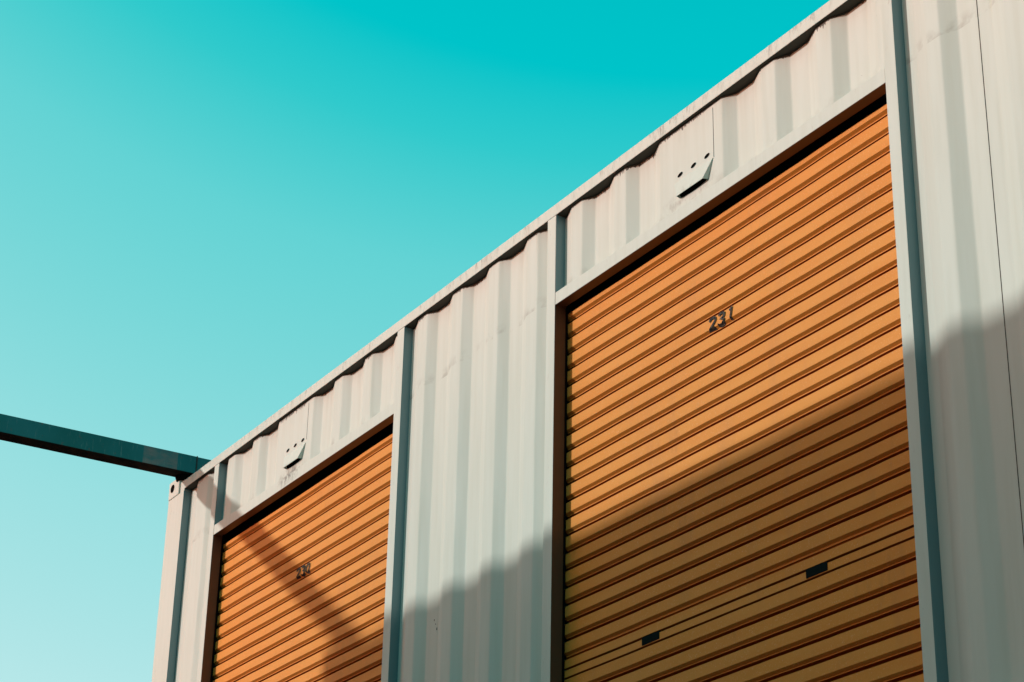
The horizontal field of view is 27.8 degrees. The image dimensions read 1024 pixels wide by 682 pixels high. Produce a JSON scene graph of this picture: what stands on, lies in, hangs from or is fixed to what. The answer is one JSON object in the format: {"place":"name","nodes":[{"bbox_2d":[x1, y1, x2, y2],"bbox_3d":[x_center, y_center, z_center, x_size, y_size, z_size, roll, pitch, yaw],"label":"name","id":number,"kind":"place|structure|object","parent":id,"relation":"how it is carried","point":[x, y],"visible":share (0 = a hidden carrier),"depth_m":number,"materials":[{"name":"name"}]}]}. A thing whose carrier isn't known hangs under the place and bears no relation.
{"place":"outdoors","nodes":[
{"label":"outdoors","id":0,"kind":"place"},
{"bbox_2d":[0,0,829,681],"label":"sky","id":1,"kind":"structure","parent":0,"point":[208,208],"materials":[{"name":"teal"}]},
{"bbox_3d":[1.932,3.332,7.083,2.449,3.120,12.190,15,-28,-28],"label":"shipping container","id":2,"kind":"object","parent":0,"visible":0},
{"bbox_2d":[152,0,1023,681],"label":"shipping container","id":3,"kind":"object","parent":2,"relation":"on","point":[722,380],"visible":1,"depth_m":8.33,"materials":[{"name":"white metal"}]},
{"bbox_2d":[210,423,392,681],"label":"roller door","id":4,"kind":"structure","parent":3,"relation":"in","point":[301,597],"depth_m":11.19,"materials":[{"name":"orange paint"}]},
{"bbox_2d":[562,94,923,681],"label":"roller door","id":5,"kind":"structure","parent":3,"relation":"in","point":[738,491],"depth_m":7.99,"materials":[{"name":"orange paint"}]},
{"bbox_3d":[-5.525,-0.036,7.546,2.449,3.120,6.058,15,-28,-28],"label":"shipping container","id":6,"kind":"object","parent":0,"visible":0},
{"bbox_2d":[0,414,210,481],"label":"steel beam","id":7,"kind":"structure","parent":6,"relation":"on","point":[176,465],"depth_m":12.80,"materials":[{"name":"teal metal"}]}
]}

